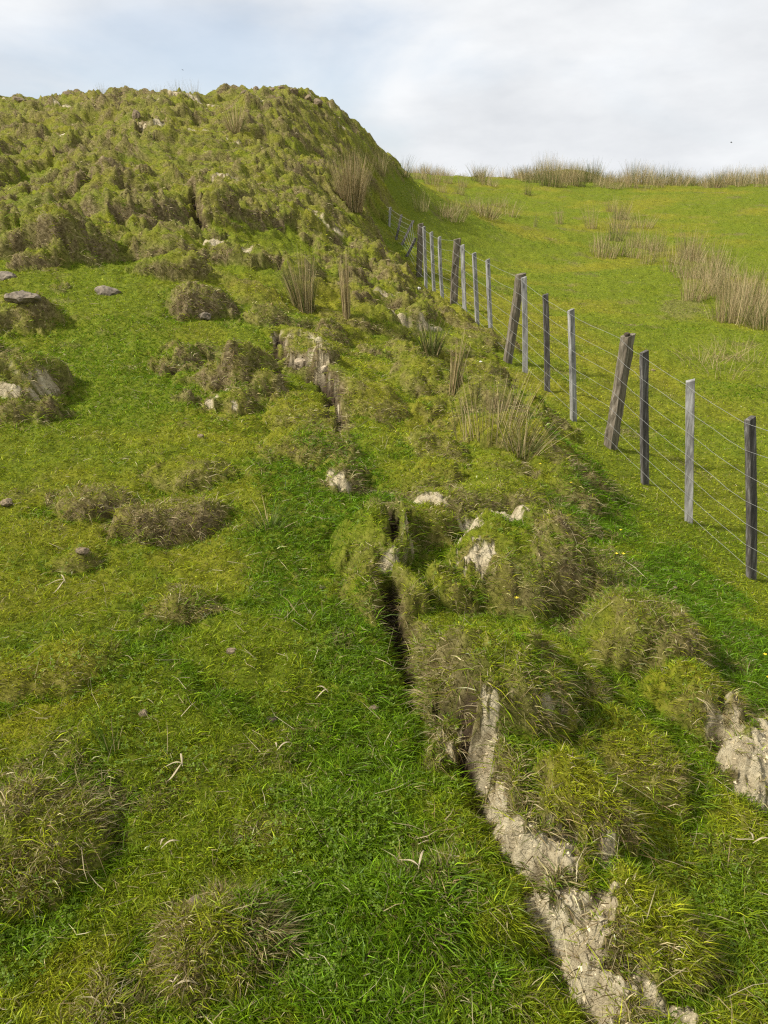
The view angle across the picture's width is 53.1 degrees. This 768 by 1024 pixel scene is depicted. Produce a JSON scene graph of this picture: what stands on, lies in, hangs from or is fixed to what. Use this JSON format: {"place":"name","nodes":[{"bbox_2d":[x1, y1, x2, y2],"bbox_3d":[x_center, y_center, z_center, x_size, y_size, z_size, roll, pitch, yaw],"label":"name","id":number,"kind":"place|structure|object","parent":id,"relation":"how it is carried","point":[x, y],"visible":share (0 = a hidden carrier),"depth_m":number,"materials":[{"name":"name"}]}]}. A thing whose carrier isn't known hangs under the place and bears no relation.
{"place":"outdoors","nodes":[
{"label":"outdoors","id":0,"kind":"place"},
{"bbox_2d":[0,83,767,1023],"bbox_3d":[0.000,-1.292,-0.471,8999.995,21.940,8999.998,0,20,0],"label":"ground","id":1,"kind":"structure","parent":0,"point":[264,145],"depth_m":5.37,"materials":[{"name":"plant"}]},
{"bbox_2d":[0,498,12,506],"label":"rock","id":2,"kind":"object","parent":1,"relation":"on","point":[6,502],"visible":0.99,"depth_m":3.81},
{"bbox_2d":[0,271,16,280],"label":"rock","id":3,"kind":"object","parent":1,"relation":"on","point":[4,275],"visible":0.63,"depth_m":8.07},
{"bbox_2d":[4,290,40,303],"bbox_3d":[-3.249,-1.933,6.923,0.324,0.134,0.218,-4,20,-11],"label":"rock","id":4,"kind":"object","parent":1,"relation":"on","point":[20,297],"visible":1,"depth_m":6.86,"materials":[{"name":"stone"}]},
{"bbox_2d":[75,547,89,554],"bbox_3d":[-1.309,0.171,3.334,0.055,0.035,0.046,4,20,11],"label":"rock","id":5,"kind":"object","parent":1,"relation":"on","point":[82,550],"visible":1,"depth_m":3.32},
{"bbox_2d":[85,698,126,756],"bbox_3d":[-0.813,0.650,2.250,0.113,0.207,0.124,-14,24,-33],"label":"rush clump","id":6,"kind":"object","parent":1,"relation":"on","point":[103,738],"visible":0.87,"depth_m":2.27,"materials":[{"name":"plant"}]},
{"bbox_2d":[94,285,120,295],"bbox_3d":[-2.970,-2.329,8.274,0.326,0.220,0.258,0,20,0],"label":"rock","id":7,"kind":"object","parent":1,"relation":"on","point":[104,290],"visible":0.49,"depth_m":8.17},
{"bbox_2d":[132,109,140,118],"bbox_3d":[-5.613,-8.983,17.418,0.169,0.270,0.212,-16,25,-37],"label":"rock","id":8,"kind":"object","parent":1,"relation":"on","point":[135,114],"visible":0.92,"depth_m":17.36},
{"bbox_2d":[163,753,182,780],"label":"dead leaf","id":9,"kind":"object","parent":1,"relation":"on","point":[181,762],"visible":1,"depth_m":2.24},
{"bbox_2d":[198,312,210,320],"bbox_3d":[-1.822,-1.986,7.797,0.143,0.088,0.111,-8,21,-21],"label":"rock","id":10,"kind":"object","parent":1,"relation":"on","point":[203,315],"visible":0.95,"depth_m":7.76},
{"bbox_2d":[219,101,248,133],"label":"rush clump","id":11,"kind":"object","parent":1,"relation":"on","point":[236,123],"visible":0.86,"depth_m":17.31,"materials":[{"name":"plant"}]},
{"bbox_2d":[231,493,300,529],"bbox_3d":[-0.555,0.025,3.701,0.288,0.158,0.366,5,21,14],"label":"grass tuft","id":12,"kind":"object","parent":1,"relation":"on","point":[262,522],"visible":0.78,"depth_m":3.72,"materials":[{"name":"plant"}]},
{"bbox_2d":[276,244,320,313],"bbox_3d":[-1.028,-2.746,9.059,0.637,0.854,0.648,-3,20,-9],"label":"rush clump","id":13,"kind":"object","parent":1,"relation":"on","point":[306,302],"visible":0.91,"depth_m":9.05,"materials":[{"name":"plant"}]},
{"bbox_2d":[294,358,305,367],"bbox_3d":[-0.725,-1.303,6.708,0.120,0.091,0.070,0,20,0],"label":"rock","id":14,"kind":"object","parent":1,"relation":"on","point":[299,362],"visible":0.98,"depth_m":6.68,"materials":[{"name":"stone"}]},
{"bbox_2d":[313,98,322,105],"bbox_3d":[-1.909,-11.783,22.128,0.253,0.270,0.288,-14,24,-34],"label":"clod","id":15,"kind":"object","parent":1,"relation":"on","point":[318,102],"visible":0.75,"depth_m":22.03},
{"bbox_2d":[336,249,351,319],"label":"rush clump","id":16,"kind":"object","parent":1,"relation":"on","point":[345,300],"visible":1,"depth_m":8.98,"materials":[{"name":"plant"}]},
{"bbox_2d":[323,146,376,212],"bbox_3d":[-0.718,-7.090,16.302,1.284,1.390,1.202,-7,20,-11],"label":"rush clump","id":17,"kind":"object","parent":1,"relation":"on","point":[355,201],"visible":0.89,"depth_m":16.22,"materials":[{"name":"plant"}]},
{"bbox_2d":[0,83,746,486],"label":"dry grass","id":18,"kind":"structure","parent":1,"relation":"on","point":[210,307],"depth_m":9.50,"materials":[{"name":"plant"}]},
{"bbox_2d":[373,150,390,176],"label":"rush clump","id":19,"kind":"object","parent":1,"relation":"on","point":[382,171],"visible":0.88,"depth_m":23.02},
{"bbox_2d":[0,85,767,595],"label":"turf grass","id":20,"kind":"structure","parent":1,"relation":"on","point":[584,469],"depth_m":7.36,"materials":[{"name":"plant"}]},
{"bbox_2d":[0,339,767,1023],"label":"dry grass","id":21,"kind":"structure","parent":1,"relation":"on","point":[500,831],"depth_m":2.15,"materials":[{"name":"plant"}]},
{"bbox_2d":[0,352,767,1023],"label":"clover leaves","id":22,"kind":"object","parent":1,"relation":"on","point":[292,860],"visible":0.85,"depth_m":2.07,"materials":[{"name":"green plant"}]},
{"bbox_2d":[0,277,767,1023],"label":"dry straw","id":23,"kind":"object","parent":1,"relation":"on","point":[340,779],"visible":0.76,"depth_m":2.15,"materials":[{"name":"beige plant"}]},
{"bbox_2d":[390,153,414,177],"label":"rush clump","id":24,"kind":"object","parent":1,"relation":"on","point":[404,172],"visible":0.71,"depth_m":25.08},
{"bbox_2d":[399,850,423,868],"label":"dead leaf","id":25,"kind":"object","parent":1,"relation":"on","point":[421,854],"visible":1,"depth_m":1.85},
{"bbox_2d":[406,185,434,211],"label":"rush clump","id":26,"kind":"object","parent":1,"relation":"on","point":[425,209],"visible":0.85,"depth_m":23.89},
{"bbox_2d":[411,164,431,179],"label":"rush clump","id":27,"kind":"object","parent":1,"relation":"on","point":[416,174],"visible":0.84,"depth_m":39.57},
{"bbox_2d":[407,318,452,355],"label":"rush clump","id":28,"kind":"object","parent":1,"relation":"on","point":[430,344],"visible":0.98,"depth_m":8.04,"materials":[{"name":"plant"}]},
{"bbox_2d":[421,167,444,185],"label":"rush clump","id":29,"kind":"object","parent":1,"relation":"on","point":[428,181],"visible":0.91,"depth_m":38.52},
{"bbox_2d":[434,204,460,217],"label":"rush clump","id":30,"kind":"object","parent":1,"relation":"on","point":[451,216],"visible":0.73,"depth_m":25.34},
{"bbox_2d":[439,197,469,222],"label":"rush clump","id":31,"kind":"object","parent":1,"relation":"on","point":[456,219],"visible":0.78,"depth_m":25.50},
{"bbox_2d":[449,330,470,395],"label":"rush clump","id":32,"kind":"object","parent":1,"relation":"on","point":[457,375],"visible":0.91,"depth_m":6.54,"materials":[{"name":"plant"}]},
{"bbox_2d":[451,195,472,216],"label":"rush clump","id":33,"kind":"object","parent":1,"relation":"on","point":[464,206],"visible":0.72,"depth_m":26.70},
{"bbox_2d":[469,161,496,181],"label":"rush clump","id":34,"kind":"object","parent":1,"relation":"on","point":[479,173],"visible":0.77,"depth_m":41.58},
{"bbox_2d":[476,168,494,184],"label":"rush clump","id":35,"kind":"object","parent":1,"relation":"on","point":[484,180],"visible":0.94,"depth_m":40.50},
{"bbox_2d":[470,199,505,217],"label":"rush clump","id":36,"kind":"object","parent":1,"relation":"on","point":[486,212],"visible":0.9,"depth_m":28.45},
{"bbox_2d":[476,205,505,220],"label":"rush clump","id":37,"kind":"object","parent":1,"relation":"on","point":[492,216],"visible":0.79,"depth_m":28.59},
{"bbox_2d":[437,359,557,446],"bbox_3d":[0.771,-0.798,5.327,0.992,0.620,0.860,-4,18,-28],"label":"rush clump","id":38,"kind":"object","parent":1,"relation":"on","point":[490,421],"visible":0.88,"depth_m":5.35,"materials":[{"name":"plant"}]},
{"bbox_2d":[494,201,523,217],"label":"rush clump","id":39,"kind":"object","parent":1,"relation":"on","point":[510,210],"visible":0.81,"depth_m":31.98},
{"bbox_2d":[485,403,576,459],"bbox_3d":[0.976,-0.561,5.236,0.602,0.368,0.715,-5,20,-31],"label":"rush clump","id":40,"kind":"object","parent":1,"relation":"on","point":[518,447],"visible":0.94,"depth_m":5.20,"materials":[{"name":"plant"}]},
{"bbox_2d":[301,355,767,1023],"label":"earth crumbs","id":41,"kind":"object","parent":1,"relation":"on","point":[569,855],"visible":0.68,"depth_m":1.83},
{"bbox_2d":[520,170,549,182],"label":"rush clump","id":42,"kind":"object","parent":1,"relation":"on","point":[536,180],"visible":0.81,"depth_m":42.52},
{"bbox_2d":[531,165,555,185],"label":"rush clump","id":43,"kind":"object","parent":1,"relation":"on","point":[541,182],"visible":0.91,"depth_m":41.17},
{"bbox_2d":[538,154,562,180],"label":"rush clump","id":44,"kind":"object","parent":1,"relation":"on","point":[550,167],"visible":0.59,"depth_m":42.54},
{"bbox_2d":[539,160,569,187],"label":"rush clump","id":45,"kind":"object","parent":1,"relation":"on","point":[555,181],"visible":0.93,"depth_m":40.82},
{"bbox_2d":[556,168,570,187],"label":"rush clump","id":46,"kind":"object","parent":1,"relation":"on","point":[564,179],"visible":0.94,"depth_m":40.91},
{"bbox_2d":[562,167,582,185],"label":"rush clump","id":47,"kind":"object","parent":1,"relation":"on","point":[572,177],"visible":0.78,"depth_m":41.87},
{"bbox_2d":[386,206,767,580],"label":"wire fence","id":48,"kind":"object","parent":1,"relation":"on","point":[617,401],"visible":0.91,"depth_m":6.98,"materials":[{"name":"wood"}]},
{"bbox_2d":[572,163,591,187],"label":"rush clump","id":49,"kind":"object","parent":1,"relation":"on","point":[581,184],"visible":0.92,"depth_m":41.44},
{"bbox_2d":[579,204,599,228],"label":"rush clump","id":50,"kind":"object","parent":1,"relation":"on","point":[590,224],"visible":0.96,"depth_m":30.94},
{"bbox_2d":[586,160,607,178],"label":"rush clump","id":51,"kind":"object","parent":1,"relation":"on","point":[598,173],"visible":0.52,"depth_m":44.58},
{"bbox_2d":[590,230,612,248],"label":"rush clump","id":52,"kind":"object","parent":1,"relation":"on","point":[601,240],"visible":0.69,"depth_m":27.27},
{"bbox_2d":[587,235,617,256],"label":"rush clump","id":53,"kind":"object","parent":1,"relation":"on","point":[592,251],"visible":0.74,"depth_m":26.33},
{"bbox_2d":[591,225,627,258],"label":"rush clump","id":54,"kind":"object","parent":1,"relation":"on","point":[610,253],"visible":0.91,"depth_m":25.86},
{"bbox_2d":[598,215,631,241],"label":"rush clump","id":55,"kind":"object","parent":1,"relation":"on","point":[610,234],"visible":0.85,"depth_m":28.75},
{"bbox_2d":[599,214,637,234],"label":"rush clump","id":56,"kind":"object","parent":1,"relation":"on","point":[620,227],"visible":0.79,"depth_m":29.82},
{"bbox_2d":[610,201,627,219],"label":"rush clump","id":57,"kind":"object","parent":1,"relation":"on","point":[619,213],"visible":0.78,"depth_m":32.81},
{"bbox_2d":[604,235,637,256],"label":"rush clump","id":58,"kind":"object","parent":1,"relation":"on","point":[623,251],"visible":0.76,"depth_m":26.22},
{"bbox_2d":[609,209,636,228],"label":"rush clump","id":59,"kind":"object","parent":1,"relation":"on","point":[622,221],"visible":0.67,"depth_m":31.25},
{"bbox_2d":[613,196,634,218],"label":"rush clump","id":60,"kind":"object","parent":1,"relation":"on","point":[624,211],"visible":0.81,"depth_m":32.85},
{"bbox_2d":[621,166,643,188],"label":"rush clump","id":61,"kind":"object","parent":1,"relation":"on","point":[629,185],"visible":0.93,"depth_m":41.36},
{"bbox_2d":[620,235,646,258],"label":"rush clump","id":62,"kind":"object","parent":1,"relation":"on","point":[638,255],"visible":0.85,"depth_m":25.93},
{"bbox_2d":[623,218,647,248],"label":"rush clump","id":63,"kind":"object","parent":1,"relation":"on","point":[634,237],"visible":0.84,"depth_m":27.61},
{"bbox_2d":[630,160,651,183],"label":"rush clump","id":64,"kind":"object","parent":1,"relation":"on","point":[635,168],"visible":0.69,"depth_m":42.93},
{"bbox_2d":[630,209,659,228],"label":"rush clump","id":65,"kind":"object","parent":1,"relation":"on","point":[648,226],"visible":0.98,"depth_m":31.25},
{"bbox_2d":[632,168,658,188],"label":"rush clump","id":66,"kind":"object","parent":1,"relation":"on","point":[649,184],"visible":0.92,"depth_m":40.96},
{"bbox_2d":[634,228,662,249],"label":"rush clump","id":67,"kind":"object","parent":1,"relation":"on","point":[647,240],"visible":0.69,"depth_m":27.45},
{"bbox_2d":[638,238,663,264],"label":"rush clump","id":68,"kind":"object","parent":1,"relation":"on","point":[653,258],"visible":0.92,"depth_m":24.83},
{"bbox_2d":[647,228,669,251],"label":"rush clump","id":69,"kind":"object","parent":1,"relation":"on","point":[654,247],"visible":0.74,"depth_m":27.05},
{"bbox_2d":[648,233,670,257],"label":"rush clump","id":70,"kind":"object","parent":1,"relation":"on","point":[659,246],"visible":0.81,"depth_m":26.28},
{"bbox_2d":[658,164,678,184],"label":"rush clump","id":71,"kind":"object","parent":1,"relation":"on","point":[667,173],"visible":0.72,"depth_m":43.05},
{"bbox_2d":[655,252,689,272],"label":"rush clump","id":72,"kind":"object","parent":1,"relation":"on","point":[671,265],"visible":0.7,"depth_m":23.07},
{"bbox_2d":[665,237,696,264],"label":"rush clump","id":73,"kind":"object","parent":1,"relation":"on","point":[674,261],"visible":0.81,"depth_m":24.64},
{"bbox_2d":[668,174,693,186],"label":"rush clump","id":74,"kind":"object","parent":1,"relation":"on","point":[676,182],"visible":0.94,"depth_m":42.05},
{"bbox_2d":[673,228,699,255],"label":"rush clump","id":75,"kind":"object","parent":1,"relation":"on","point":[687,243],"visible":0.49,"depth_m":25.88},
{"bbox_2d":[672,226,706,259],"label":"rush clump","id":76,"kind":"object","parent":1,"relation":"on","point":[681,244],"visible":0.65,"depth_m":25.67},
{"bbox_2d":[669,246,714,278],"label":"rush clump","id":77,"kind":"object","parent":1,"relation":"on","point":[681,269],"visible":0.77,"depth_m":22.00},
{"bbox_2d":[675,237,708,258],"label":"rush clump","id":78,"kind":"object","parent":1,"relation":"on","point":[694,254],"visible":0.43,"depth_m":25.49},
{"bbox_2d":[681,246,708,276],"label":"rush clump","id":79,"kind":"object","parent":1,"relation":"on","point":[692,263],"visible":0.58,"depth_m":22.25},
{"bbox_2d":[646,342,744,364],"bbox_3d":[5.413,-2.696,13.008,1.348,0.345,1.550,-14,19,-33],"label":"rush clump","id":80,"kind":"object","parent":1,"relation":"on","point":[707,357],"visible":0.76,"depth_m":12.93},
{"bbox_2d":[678,264,713,301],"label":"rush clump","id":81,"kind":"object","parent":1,"relation":"on","point":[692,297],"visible":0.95,"depth_m":19.01,"materials":[{"name":"plant"}]},
{"bbox_2d":[671,266,725,300],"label":"rush clump","id":82,"kind":"object","parent":1,"relation":"on","point":[705,295],"visible":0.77,"depth_m":19.25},
{"bbox_2d":[681,228,718,262],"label":"rush clump","id":83,"kind":"object","parent":1,"relation":"on","point":[697,258],"visible":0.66,"depth_m":25.07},
{"bbox_2d":[671,343,729,369],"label":"rush clump","id":84,"kind":"object","parent":1,"relation":"on","point":[701,359],"visible":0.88,"depth_m":12.63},
{"bbox_2d":[686,267,726,293],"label":"rush clump","id":85,"kind":"object","parent":1,"relation":"on","point":[707,282],"visible":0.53,"depth_m":20.14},
{"bbox_2d":[700,174,722,187],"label":"rush clump","id":86,"kind":"object","parent":1,"relation":"on","point":[704,185],"visible":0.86,"depth_m":41.22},
{"bbox_2d":[693,250,734,284],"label":"rush clump","id":87,"kind":"object","parent":1,"relation":"on","point":[711,268],"visible":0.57,"depth_m":21.25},
{"bbox_2d":[694,242,733,278],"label":"rush clump","id":88,"kind":"object","parent":1,"relation":"on","point":[713,261],"visible":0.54,"depth_m":22.13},
{"bbox_2d":[702,264,730,288],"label":"rush clump","id":89,"kind":"object","parent":1,"relation":"on","point":[716,275],"visible":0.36,"depth_m":20.80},
{"bbox_2d":[704,167,732,187],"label":"rush clump","id":90,"kind":"object","parent":1,"relation":"on","point":[715,178],"visible":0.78,"depth_m":41.38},
{"bbox_2d":[700,266,737,294],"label":"rush clump","id":91,"kind":"object","parent":1,"relation":"on","point":[716,282],"visible":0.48,"depth_m":19.80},
{"bbox_2d":[695,262,743,285],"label":"rush clump","id":92,"kind":"object","parent":1,"relation":"on","point":[727,275],"visible":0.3,"depth_m":20.95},
{"bbox_2d":[704,235,734,267],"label":"rush clump","id":93,"kind":"object","parent":1,"relation":"on","point":[719,251],"visible":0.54,"depth_m":23.69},
{"bbox_2d":[678,347,761,380],"bbox_3d":[5.311,-2.344,12.125,1.342,0.510,1.543,1,17,18],"label":"rush clump","id":94,"kind":"object","parent":1,"relation":"on","point":[727,368],"visible":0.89,"depth_m":12.04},
{"bbox_2d":[689,337,751,357],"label":"rush clump","id":95,"kind":"object","parent":1,"relation":"on","point":[718,347],"visible":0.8,"depth_m":13.70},
{"bbox_2d":[691,278,750,299],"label":"rush clump","id":96,"kind":"object","parent":1,"relation":"on","point":[712,295],"visible":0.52,"depth_m":19.41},
{"bbox_2d":[699,246,743,275],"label":"rush clump","id":97,"kind":"object","parent":1,"relation":"on","point":[727,262],"visible":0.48,"depth_m":22.41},
{"bbox_2d":[702,286,758,322],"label":"rush clump","id":98,"kind":"object","parent":1,"relation":"on","point":[720,316],"visible":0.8,"depth_m":16.88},
{"bbox_2d":[710,273,751,302],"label":"rush clump","id":99,"kind":"object","parent":1,"relation":"on","point":[720,294],"visible":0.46,"depth_m":19.09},
{"bbox_2d":[715,276,749,323],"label":"rush clump","id":100,"kind":"object","parent":1,"relation":"on","point":[723,317],"visible":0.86,"depth_m":16.73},
{"bbox_2d":[723,162,743,185],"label":"rush clump","id":101,"kind":"object","parent":1,"relation":"on","point":[734,176],"visible":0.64,"depth_m":42.90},
{"bbox_2d":[717,281,754,314],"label":"rush clump","id":102,"kind":"object","parent":1,"relation":"on","point":[731,297],"visible":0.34,"depth_m":17.66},
{"bbox_2d":[710,333,763,361],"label":"rush clump","id":103,"kind":"object","parent":1,"relation":"on","point":[736,348],"visible":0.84,"depth_m":13.56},
{"bbox_2d":[720,263,760,303],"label":"rush clump","id":104,"kind":"object","parent":1,"relation":"on","point":[729,283],"visible":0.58,"depth_m":18.59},
{"bbox_2d":[715,275,767,327],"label":"rush clump","id":105,"kind":"object","parent":1,"relation":"on","point":[741,309],"visible":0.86,"depth_m":16.49,"materials":[{"name":"plant"}]},
{"bbox_2d":[728,165,757,185],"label":"rush clump","id":106,"kind":"object","parent":1,"relation":"on","point":[741,179],"visible":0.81,"depth_m":42.59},
{"bbox_2d":[721,283,765,321],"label":"rush clump","id":107,"kind":"object","parent":1,"relation":"on","point":[743,306],"visible":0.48,"depth_m":17.02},
{"bbox_2d":[733,169,754,186],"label":"rush clump","id":108,"kind":"object","parent":1,"relation":"on","point":[740,182],"visible":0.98,"depth_m":42.02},
{"bbox_2d":[725,266,766,304],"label":"rush clump","id":109,"kind":"object","parent":1,"relation":"on","point":[748,285],"visible":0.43,"depth_m":18.57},
{"bbox_2d":[726,270,767,315],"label":"rush clump","id":110,"kind":"object","parent":1,"relation":"on","point":[749,292],"visible":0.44,"depth_m":17.71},
{"bbox_2d":[726,292,767,324],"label":"rush clump","id":111,"kind":"object","parent":1,"relation":"on","point":[754,306],"visible":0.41,"depth_m":16.75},
{"bbox_2d":[731,259,767,300],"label":"rush clump","id":112,"kind":"object","parent":1,"relation":"on","point":[750,279],"visible":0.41,"depth_m":19.03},
{"bbox_2d":[738,301,767,330],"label":"rush clump","id":113,"kind":"object","parent":1,"relation":"on","point":[754,325],"visible":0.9,"depth_m":16.15,"materials":[{"name":"plant"}]},
{"bbox_2d":[747,269,767,308],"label":"rush clump","id":114,"kind":"object","parent":1,"relation":"on","point":[759,288],"visible":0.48,"depth_m":18.30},
{"bbox_2d":[751,279,767,323],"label":"rush clump","id":115,"kind":"object","parent":1,"relation":"on","point":[761,305],"visible":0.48,"depth_m":16.64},
{"bbox_2d":[752,167,767,187],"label":"rush clump","id":116,"kind":"object","parent":1,"relation":"on","point":[763,180],"visible":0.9,"depth_m":41.25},
{"bbox_2d":[0,0,767,182],"label":"sky","id":117,"kind":"structure","parent":0,"point":[446,83],"materials":[{"name":"white"}]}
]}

